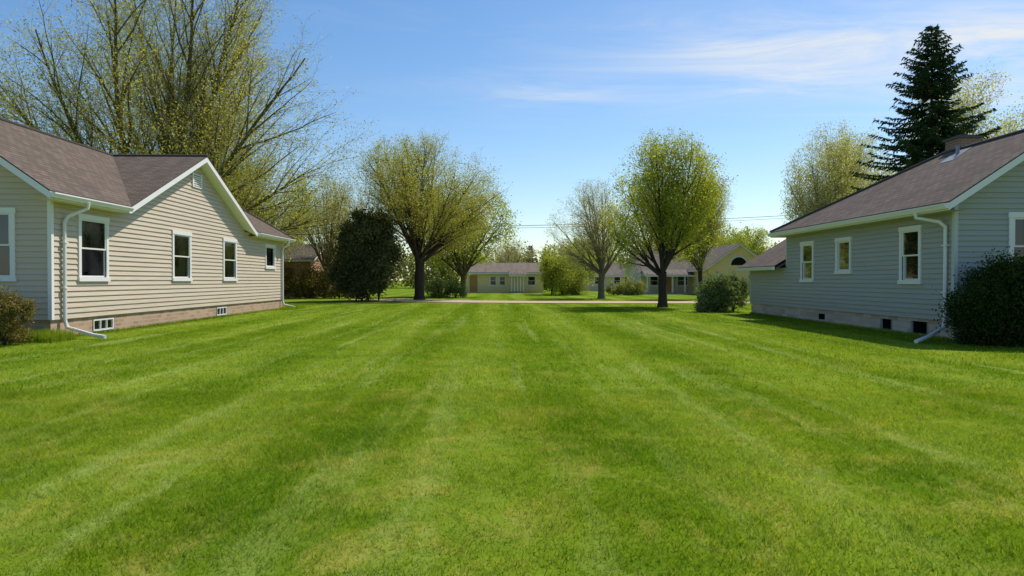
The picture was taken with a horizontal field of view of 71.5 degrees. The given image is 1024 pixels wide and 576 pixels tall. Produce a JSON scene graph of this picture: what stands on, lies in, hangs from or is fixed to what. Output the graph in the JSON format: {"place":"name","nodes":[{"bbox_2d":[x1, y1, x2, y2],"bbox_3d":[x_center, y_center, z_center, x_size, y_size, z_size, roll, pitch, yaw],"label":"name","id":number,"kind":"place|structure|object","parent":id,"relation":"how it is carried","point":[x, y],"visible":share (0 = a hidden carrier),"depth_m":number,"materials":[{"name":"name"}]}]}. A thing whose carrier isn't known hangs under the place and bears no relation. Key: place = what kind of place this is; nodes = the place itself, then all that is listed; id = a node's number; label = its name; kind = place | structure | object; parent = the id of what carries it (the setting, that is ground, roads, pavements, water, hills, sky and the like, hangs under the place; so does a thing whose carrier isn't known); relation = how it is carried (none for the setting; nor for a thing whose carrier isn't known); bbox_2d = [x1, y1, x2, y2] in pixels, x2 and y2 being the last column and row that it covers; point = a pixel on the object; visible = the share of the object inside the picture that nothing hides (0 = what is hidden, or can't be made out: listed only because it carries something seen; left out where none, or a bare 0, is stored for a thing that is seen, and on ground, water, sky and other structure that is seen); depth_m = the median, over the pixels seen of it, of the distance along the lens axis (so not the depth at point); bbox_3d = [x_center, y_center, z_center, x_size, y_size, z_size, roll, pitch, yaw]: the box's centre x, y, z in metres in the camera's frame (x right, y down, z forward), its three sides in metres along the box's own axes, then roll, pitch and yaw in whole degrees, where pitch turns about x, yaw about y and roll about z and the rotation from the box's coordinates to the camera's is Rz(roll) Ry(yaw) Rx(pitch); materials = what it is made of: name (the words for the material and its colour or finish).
{"place":"outdoors","nodes":[
{"label":"outdoors","id":0,"kind":"place"},
{"bbox_2d":[284,254,331,296],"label":"walls","id":1,"kind":"structure","parent":0,"point":[304,264],"depth_m":57.64,"materials":[{"name":"red brick"}]},
{"bbox_2d":[284,244,332,260],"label":"roof","id":2,"kind":"structure","parent":1,"relation":"on","point":[302,257],"depth_m":58.46,"materials":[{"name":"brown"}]},
{"bbox_2d":[466,274,543,292],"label":"walls","id":3,"kind":"structure","parent":0,"point":[484,283],"depth_m":77.99,"materials":[{"name":"beige"}]},
{"bbox_2d":[468,273,535,292],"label":"windows and doors","id":4,"kind":"structure","parent":3,"relation":"attached to","point":[473,282],"depth_m":77.88,"materials":[{"name":"white paint"}]},
{"bbox_2d":[467,263,542,275],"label":"roof","id":5,"kind":"structure","parent":3,"relation":"on","point":[510,268],"depth_m":78.69,"materials":[{"name":"grey"}]},
{"bbox_2d":[0,281,1023,575],"bbox_3d":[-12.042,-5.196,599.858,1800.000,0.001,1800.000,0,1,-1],"label":"lawn ground","id":6,"kind":"structure","parent":0,"point":[402,291],"depth_m":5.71,"materials":[{"name":"green plant"}]},
{"bbox_2d":[0,284,40,344],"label":"boxwood bush","id":7,"kind":"object","parent":6,"relation":"on","point":[11,310],"visible":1,"depth_m":15.15,"materials":[{"name":"green plant"}]},
{"bbox_2d":[17,300,281,334],"bbox_3d":[-13.900,1.037,25.779,5.640,0.760,18.080,0,1,-1],"label":"brick foundation","id":8,"kind":"object","parent":6,"relation":"on","point":[125,320],"visible":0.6,"depth_m":21.69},
{"bbox_2d":[0,164,282,319],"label":"siding walls","id":9,"kind":"structure","parent":8,"relation":"on","point":[140,257],"depth_m":21.25,"materials":[{"name":"beige plastic"}]},
{"bbox_2d":[0,207,275,280],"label":"windows","id":10,"kind":"structure","parent":9,"relation":"attached to","point":[93,247],"depth_m":18.76,"materials":[{"name":"white paint"}]},
{"bbox_2d":[0,117,293,242],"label":"shingle roof","id":11,"kind":"structure","parent":9,"relation":"on","point":[45,163],"depth_m":20.74,"materials":[{"name":"brown"}]},
{"bbox_2d":[35,172,290,319],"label":"trim boards","id":12,"kind":"object","parent":9,"relation":"attached to","point":[50,236],"depth_m":16.76,"materials":[{"name":"white paint"}]},
{"bbox_2d":[50,192,295,338],"bbox_3d":[-10.370,-0.596,25.767,1.338,3.375,19.250,0,1,-1],"label":"gutter and downspouts","id":13,"kind":"object","parent":9,"relation":"attached to","point":[88,202],"visible":0.98,"depth_m":17.18,"materials":[{"name":"white paint"}]},
{"bbox_2d":[93,306,226,330],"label":"basement windows","id":14,"kind":"structure","parent":8,"relation":"attached to","point":[101,324],"depth_m":19.27,"materials":[{"name":"white paint"}]},
{"bbox_2d":[0,0,379,264],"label":"elm tree","id":15,"kind":"object","parent":6,"relation":"on","point":[212,118],"visible":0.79,"depth_m":40.62,"materials":[{"name":"green plant"}]},
{"bbox_2d":[218,148,324,262],"bbox_3d":[-18.537,-4.969,49.755,9.896,11.902,9.752,0,1,14],"label":"willow tree","id":16,"kind":"object","parent":6,"relation":"on","point":[302,202],"visible":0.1,"depth_m":49.72,"materials":[{"name":"green plant"}]},
{"bbox_2d":[284,260,355,297],"bbox_3d":[-16.011,-0.815,54.616,9.146,3.369,3.823,0,1,-1],"label":"lilac bush","id":17,"kind":"object","parent":6,"relation":"on","point":[313,286],"visible":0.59,"depth_m":54.32,"materials":[{"name":"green plant"}]},
{"bbox_2d":[282,169,374,297],"bbox_3d":[-14.500,-4.422,56.928,8.248,10.640,7.957,0,1,-20],"label":"ash tree","id":18,"kind":"object","parent":6,"relation":"on","point":[325,254],"visible":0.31,"depth_m":56.19,"materials":[{"name":"green plant"}]},
{"bbox_2d":[321,199,415,300],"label":"juniper tree","id":19,"kind":"object","parent":6,"relation":"on","point":[368,253],"visible":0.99,"depth_m":46.78,"materials":[{"name":"green plant"}]},
{"bbox_2d":[331,178,407,263],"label":"ash tree","id":20,"kind":"object","parent":6,"relation":"on","point":[368,205],"visible":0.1,"depth_m":65.82,"materials":[{"name":"green plant"}]},
{"bbox_2d":[340,125,512,299],"bbox_3d":[-5.330,-5.267,49.516,10.489,12.456,12.231,0,1,34],"label":"maple tree","id":21,"kind":"object","parent":6,"relation":"on","point":[405,191],"visible":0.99,"depth_m":48.83,"materials":[{"name":"green plant"}]},
{"bbox_2d":[424,273,469,297],"bbox_3d":[-5.299,-0.173,55.989,4.042,2.000,3.002,0,1,-1],"label":"lilac bush","id":22,"kind":"object","parent":6,"relation":"on","point":[435,287],"visible":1,"depth_m":55.58,"materials":[{"name":"green plant"}]},
{"bbox_2d":[421,173,522,296],"bbox_3d":[-4.258,-4.697,60.409,9.575,11.109,9.717,0,1,-18],"label":"willow tree","id":23,"kind":"object","parent":6,"relation":"on","point":[461,269],"visible":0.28,"depth_m":59.12,"materials":[{"name":"green plant"}]},
{"bbox_2d":[479,239,536,262],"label":"ash tree","id":24,"kind":"object","parent":6,"relation":"on","point":[516,258],"visible":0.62,"depth_m":90.98,"materials":[{"name":"green plant"}]},
{"bbox_2d":[525,246,537,262],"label":"spruce tree","id":25,"kind":"object","parent":6,"relation":"on","point":[532,261],"visible":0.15,"depth_m":99.77,"materials":[{"name":"green plant"}]},
{"bbox_2d":[293,222,779,288],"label":"distant tree line","id":26,"kind":"object","parent":6,"relation":"on","point":[407,278],"visible":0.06,"depth_m":121.93,"materials":[{"name":"green plant"}]},
{"bbox_2d":[540,252,554,289],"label":"spruce tree","id":27,"kind":"object","parent":6,"relation":"on","point":[546,279],"visible":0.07,"depth_m":103.89,"materials":[{"name":"green plant"}]},
{"bbox_2d":[532,245,594,294],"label":"forsythia bush","id":28,"kind":"object","parent":6,"relation":"on","point":[573,285],"visible":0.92,"depth_m":65.36,"materials":[{"name":"green plant"}]},
{"bbox_2d":[532,236,605,291],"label":"willow tree","id":29,"kind":"object","parent":6,"relation":"on","point":[591,272],"visible":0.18,"depth_m":71.02,"materials":[{"name":"green plant"}]},
{"bbox_2d":[560,235,620,262],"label":"willow tree","id":30,"kind":"object","parent":6,"relation":"on","point":[593,250],"visible":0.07,"depth_m":102.38,"materials":[{"name":"green plant"}]},
{"bbox_2d":[543,176,646,298],"bbox_3d":[6.443,-3.834,54.124,8.682,9.500,8.376,0,1,29],"label":"ash tree","id":31,"kind":"object","parent":6,"relation":"on","point":[598,247],"visible":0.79,"depth_m":53.66,"materials":[{"name":"green plant"}]},
{"bbox_2d":[580,277,624,290],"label":"walls","id":32,"kind":"structure","parent":6,"relation":"on","point":[606,283],"depth_m":92.23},
{"bbox_2d":[588,263,625,276],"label":"roof","id":33,"kind":"structure","parent":32,"relation":"on","point":[614,270],"depth_m":92.93,"materials":[{"name":"grey"}]},
{"bbox_2d":[594,277,620,284],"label":"windows and doors","id":34,"kind":"structure","parent":32,"relation":"attached to","point":[617,279],"depth_m":92.26,"materials":[{"name":"white paint"}]},
{"bbox_2d":[422,214,801,283],"bbox_3d":[14.603,-3.585,62.241,46.300,8.600,0.343,0,1,-1],"label":"utility line","id":35,"kind":"object","parent":6,"relation":"on","point":[626,222],"visible":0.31,"depth_m":62.06,"materials":[{"name":"black rubber"}]},
{"bbox_2d":[605,276,648,294],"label":"lilac bush","id":36,"kind":"object","parent":6,"relation":"on","point":[632,288],"visible":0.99,"depth_m":65.78,"materials":[{"name":"green plant"}]},
{"bbox_2d":[596,126,737,307],"bbox_3d":[7.789,-3.632,36.868,6.880,9.470,7.116,0,1,-30],"label":"maple tree","id":37,"kind":"object","parent":6,"relation":"on","point":[671,217],"visible":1,"depth_m":35.95,"materials":[{"name":"green plant"}]},
{"bbox_2d":[674,175,734,292],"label":"maple tree","id":38,"kind":"object","parent":6,"relation":"on","point":[701,258],"visible":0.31,"depth_m":51.77,"materials":[{"name":"green plant"}]},
{"bbox_2d":[693,268,750,311],"bbox_3d":[9.322,0.120,31.480,2.419,1.966,2.340,0,1,31],"label":"privet shrub","id":39,"kind":"object","parent":6,"relation":"on","point":[722,293],"visible":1,"depth_m":31.08,"materials":[{"name":"green plant"}]},
{"bbox_2d":[690,246,754,294],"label":"walls","id":40,"kind":"structure","parent":6,"relation":"on","point":[722,265],"depth_m":66.40,"materials":[{"name":"beige"}]},
{"bbox_2d":[686,243,756,271],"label":"roof","id":41,"kind":"structure","parent":40,"relation":"on","point":[720,252],"depth_m":67.60,"materials":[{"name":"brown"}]},
{"bbox_2d":[717,256,749,292],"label":"windows and doors","id":42,"kind":"structure","parent":40,"relation":"attached to","point":[737,260],"depth_m":66.37,"materials":[{"name":"white paint"}]},
{"bbox_2d":[709,221,775,255],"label":"willow tree","id":43,"kind":"object","parent":6,"relation":"on","point":[754,246],"visible":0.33,"depth_m":84.50,"materials":[{"name":"green plant"}]},
{"bbox_2d":[777,113,874,223],"bbox_3d":[24.073,-6.011,53.402,7.727,13.871,7.987,0,1,32],"label":"poplar tree","id":44,"kind":"object","parent":6,"relation":"on","point":[839,177],"visible":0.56,"depth_m":52.84,"materials":[{"name":"green plant"}]},
{"bbox_2d":[808,124,899,207],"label":"poplar tree","id":45,"kind":"object","parent":6,"relation":"on","point":[875,171],"visible":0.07,"depth_m":59.27,"materials":[{"name":"green plant"}]},
{"bbox_2d":[751,303,968,339],"bbox_3d":[12.567,1.075,23.220,4.840,0.740,13.300,0,1,-1],"label":"stone foundation","id":46,"kind":"object","parent":6,"relation":"on","point":[916,325],"visible":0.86,"depth_m":20.78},
{"bbox_2d":[750,161,1023,320],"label":"siding walls","id":47,"kind":"structure","parent":46,"relation":"on","point":[869,285],"depth_m":19.12,"materials":[{"name":"grey plastic"}]},
{"bbox_2d":[736,203,948,342],"bbox_3d":[9.419,-0.419,22.873,1.408,3.125,14.535,0,1,-1],"label":"gutter and downspout","id":48,"kind":"object","parent":47,"relation":"attached to","point":[914,211],"visible":0.94,"depth_m":17.11,"materials":[{"name":"white paint"}]},
{"bbox_2d":[750,205,961,301],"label":"trim boards","id":49,"kind":"object","parent":47,"relation":"attached to","point":[954,257],"depth_m":16.52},
{"bbox_2d":[738,129,1023,270],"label":"shingle roof","id":50,"kind":"structure","parent":47,"relation":"on","point":[957,175],"depth_m":19.14,"materials":[{"name":"brown"}]},
{"bbox_2d":[943,135,983,150],"bbox_3d":[13.015,-3.706,20.526,0.750,1.360,0.700,0,1,-1],"label":"chimney","id":51,"kind":"object","parent":50,"relation":"on","point":[955,141],"visible":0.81,"depth_m":20.23,"materials":[{"name":"red brick"}]},
{"bbox_2d":[799,212,1023,283],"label":"windows","id":52,"kind":"structure","parent":47,"relation":"attached to","point":[910,254],"depth_m":18.46,"materials":[{"name":"white paint"}]},
{"bbox_2d":[850,24,1001,190],"bbox_3d":[22.601,-6.622,38.381,10.774,15.200,10.517,0,1,-1],"label":"spruce tree","id":53,"kind":"object","parent":6,"relation":"on","point":[930,137],"visible":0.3,"depth_m":37.90,"materials":[{"name":"green plant"}]},
{"bbox_2d":[897,65,1023,166],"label":"poplar tree","id":54,"kind":"object","parent":6,"relation":"on","point":[964,102],"visible":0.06,"depth_m":49.44,"materials":[{"name":"green plant"}]},
{"bbox_2d":[932,245,1023,346],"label":"yew bush","id":55,"kind":"object","parent":6,"relation":"on","point":[987,308],"visible":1,"depth_m":15.08,"materials":[{"name":"green plant"}]},
{"bbox_2d":[0,0,1023,280],"label":"sky","id":56,"kind":"structure","parent":0,"point":[554,91],"materials":[{"name":"blue"}]},
{"bbox_2d":[351,299,749,302],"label":"driveway","id":57,"kind":"structure","parent":0,"point":[469,301],"depth_m":45.70,"materials":[{"name":"concrete"}]},
{"bbox_2d":[628,260,689,291],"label":"walls","id":58,"kind":"structure","parent":0,"point":[632,272],"depth_m":72.35,"materials":[{"name":"grey"}]},
{"bbox_2d":[624,251,707,276],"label":"roof","id":59,"kind":"structure","parent":58,"relation":"on","point":[680,270],"depth_m":72.82,"materials":[{"name":"grey"}]},
{"bbox_2d":[643,273,693,293],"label":"windows and doors","id":60,"kind":"structure","parent":58,"relation":"attached to","point":[681,281],"depth_m":72.27,"materials":[{"name":"white paint"}]}
]}

